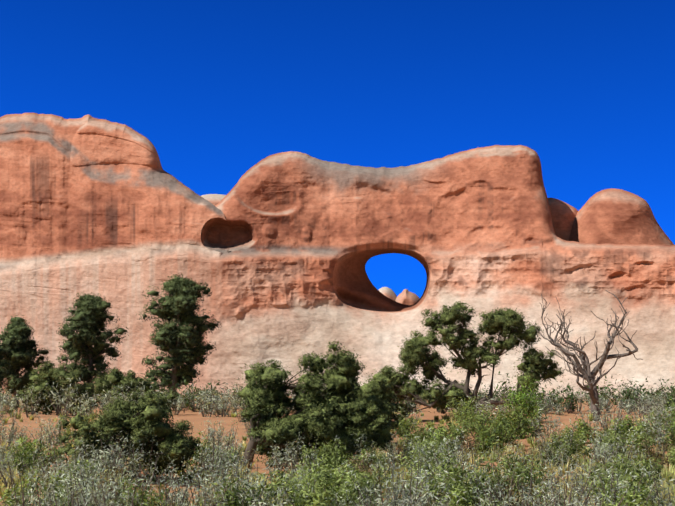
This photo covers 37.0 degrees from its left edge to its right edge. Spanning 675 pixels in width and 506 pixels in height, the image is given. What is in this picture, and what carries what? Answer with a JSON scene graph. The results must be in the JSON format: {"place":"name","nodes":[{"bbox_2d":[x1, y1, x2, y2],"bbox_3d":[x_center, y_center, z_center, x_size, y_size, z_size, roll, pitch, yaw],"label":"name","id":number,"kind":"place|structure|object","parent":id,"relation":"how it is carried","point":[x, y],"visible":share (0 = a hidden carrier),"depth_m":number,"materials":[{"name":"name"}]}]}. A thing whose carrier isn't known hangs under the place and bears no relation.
{"place":"outdoors","nodes":[
{"label":"outdoors","id":0,"kind":"place"},
{"bbox_2d":[201,194,225,205],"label":"distant rock dome","id":1,"kind":"structure","parent":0,"point":[214,199],"depth_m":193.00,"materials":[{"name":"stone"}]},
{"bbox_2d":[0,394,670,505],"bbox_3d":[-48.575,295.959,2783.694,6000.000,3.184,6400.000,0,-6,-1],"label":"ground","id":2,"kind":"structure","parent":0,"point":[197,418],"depth_m":34.83,"materials":[{"name":"orange soil"}]},
{"bbox_2d":[0,336,13,391],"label":"juniper tree","id":3,"kind":"object","parent":2,"relation":"on","point":[4,369],"visible":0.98,"depth_m":65.42,"materials":[{"name":"green plant"}]},
{"bbox_2d":[0,315,50,407],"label":"juniper tree","id":4,"kind":"object","parent":2,"relation":"on","point":[17,342],"visible":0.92,"depth_m":72.55,"materials":[{"name":"green plant"}]},
{"bbox_2d":[17,361,99,415],"bbox_3d":[-12.460,6.209,45.276,3.824,2.750,2.724,0,-6,-1],"label":"juniper","id":5,"kind":"object","parent":2,"relation":"on","point":[49,374],"visible":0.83,"depth_m":44.81,"materials":[{"name":"green plant"}]},
{"bbox_2d":[56,292,135,395],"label":"juniper tree","id":6,"kind":"object","parent":2,"relation":"on","point":[88,319],"visible":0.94,"depth_m":68.91,"materials":[{"name":"green plant"}]},
{"bbox_2d":[93,367,155,403],"bbox_3d":[-10.668,7.000,51.239,3.385,2.437,2.681,-4,-7,33],"label":"juniper","id":7,"kind":"object","parent":2,"relation":"on","point":[115,377],"visible":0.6,"depth_m":50.86,"materials":[{"name":"green plant"}]},
{"bbox_2d":[53,389,200,477],"bbox_3d":[-3.919,3.437,18.610,2.714,1.842,1.815,0,-6,-1],"label":"juniper","id":8,"kind":"object","parent":2,"relation":"on","point":[141,420],"visible":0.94,"depth_m":18.28,"materials":[{"name":"green plant"}]},
{"bbox_2d":[0,432,297,505],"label":"shrubs","id":9,"kind":"object","parent":2,"relation":"on","point":[30,461],"visible":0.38,"depth_m":13.61,"materials":[{"name":"green plant"}]},
{"bbox_2d":[0,405,344,505],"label":"sagebrush","id":10,"kind":"object","parent":2,"relation":"on","point":[214,470],"visible":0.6,"depth_m":14.48,"materials":[{"name":"green plant"}]},
{"bbox_2d":[136,273,221,391],"bbox_3d":[-9.413,5.200,59.158,4.300,8.153,5.093,-4,-7,31],"label":"juniper tree","id":11,"kind":"object","parent":2,"relation":"on","point":[179,306],"visible":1,"depth_m":58.82,"materials":[{"name":"green plant"}]},
{"bbox_2d":[231,340,398,474],"bbox_3d":[-0.434,3.113,20.085,3.371,2.792,2.052,0,-6,-1],"label":"juniper","id":12,"kind":"object","parent":2,"relation":"on","point":[334,411],"visible":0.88,"depth_m":19.79,"materials":[{"name":"green plant"}]},
{"bbox_2d":[0,377,668,417],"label":"sagebrush","id":13,"kind":"object","parent":2,"relation":"on","point":[222,404],"visible":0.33,"depth_m":46.99,"materials":[{"name":"green plant"}]},
{"bbox_2d":[0,145,674,399],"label":"arch rock","id":14,"kind":"object","parent":2,"relation":"on","point":[301,238],"visible":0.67,"depth_m":132.93,"materials":[{"name":"stone"}]},
{"bbox_2d":[0,113,227,272],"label":"rock","id":15,"kind":"object","parent":14,"relation":"on","point":[87,189],"visible":0.77,"depth_m":140.66,"materials":[{"name":"stone"}]},
{"bbox_2d":[548,198,577,240],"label":"dome rock","id":16,"kind":"object","parent":14,"relation":"on","point":[563,214],"visible":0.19,"depth_m":144.30,"materials":[{"name":"stone"}]},
{"bbox_2d":[568,188,673,244],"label":"dome rock","id":17,"kind":"object","parent":14,"relation":"on","point":[614,216],"visible":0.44,"depth_m":139.79,"materials":[{"name":"stone"}]},
{"bbox_2d":[0,367,674,413],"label":"shrubs","id":18,"kind":"object","parent":2,"relation":"on","point":[570,406],"visible":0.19,"depth_m":53.83,"materials":[{"name":"green plant"}]},
{"bbox_2d":[0,383,674,438],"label":"sagebrush","id":19,"kind":"object","parent":2,"relation":"on","point":[486,405],"visible":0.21,"depth_m":32.40,"materials":[{"name":"green plant"}]},
{"bbox_2d":[347,375,403,433],"bbox_3d":[0.779,4.229,26.586,1.938,2.024,1.800,0,-6,-1],"label":"juniper","id":20,"kind":"object","parent":2,"relation":"on","point":[380,386],"visible":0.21,"depth_m":26.25,"materials":[{"name":"green plant"}]},
{"bbox_2d":[87,425,674,505],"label":"dry shrubs","id":21,"kind":"object","parent":2,"relation":"on","point":[470,443],"visible":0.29,"depth_m":16.83,"materials":[{"name":"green plant"}]},
{"bbox_2d":[366,301,563,419],"bbox_3d":[5.144,4.407,40.788,8.053,4.947,2.739,0,-6,-1],"label":"juniper","id":22,"kind":"object","parent":2,"relation":"on","point":[415,352],"visible":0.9,"depth_m":40.49,"materials":[{"name":"green plant"}]},
{"bbox_2d":[268,419,674,505],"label":"shrubs","id":23,"kind":"object","parent":2,"relation":"on","point":[325,481],"visible":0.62,"depth_m":14.71,"materials":[{"name":"green plant"}]},
{"bbox_2d":[300,412,674,505],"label":"sagebrush","id":24,"kind":"object","parent":2,"relation":"on","point":[396,500],"visible":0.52,"depth_m":13.24,"materials":[{"name":"green plant"}]},
{"bbox_2d":[501,376,548,420],"bbox_3d":[6.732,5.203,35.719,1.966,1.752,1.147,4,-7,-37],"label":"bright bush","id":25,"kind":"object","parent":2,"relation":"on","point":[522,403],"visible":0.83,"depth_m":35.55,"materials":[{"name":"green plant"}]},
{"bbox_2d":[395,393,674,455],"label":"shrubs","id":26,"kind":"object","parent":2,"relation":"on","point":[505,430],"visible":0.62,"depth_m":26.32,"materials":[{"name":"green plant"}]},
{"bbox_2d":[535,290,642,420],"bbox_3d":[9.156,3.773,36.841,3.718,4.984,3.317,0,-6,-1],"label":"dead tree","id":27,"kind":"object","parent":2,"relation":"on","point":[588,375],"visible":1,"depth_m":36.67,"materials":[{"name":"grey wood"}]},
{"bbox_2d":[578,393,674,462],"bbox_3d":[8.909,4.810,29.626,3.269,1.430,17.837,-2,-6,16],"label":"shrub","id":28,"kind":"object","parent":2,"relation":"on","point":[659,411],"visible":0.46,"depth_m":25.60,"materials":[{"name":"green plant"}]},
{"bbox_2d":[0,407,674,505],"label":"grass","id":29,"kind":"structure","parent":0,"point":[666,471],"depth_m":20.21,"materials":[{"name":"green plant"}]},
{"bbox_2d":[0,0,674,297],"label":"sky","id":30,"kind":"structure","parent":0,"point":[218,88],"materials":[{"name":"blue"}]},
{"bbox_2d":[379,287,396,300],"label":"rock","id":31,"kind":"object","parent":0,"point":[388,292],"visible":0.19,"depth_m":212.08,"materials":[{"name":"stone"}]},
{"bbox_2d":[395,289,419,304],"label":"rock","id":32,"kind":"object","parent":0,"point":[405,296],"visible":0.31,"depth_m":206.19,"materials":[{"name":"stone"}]}
]}

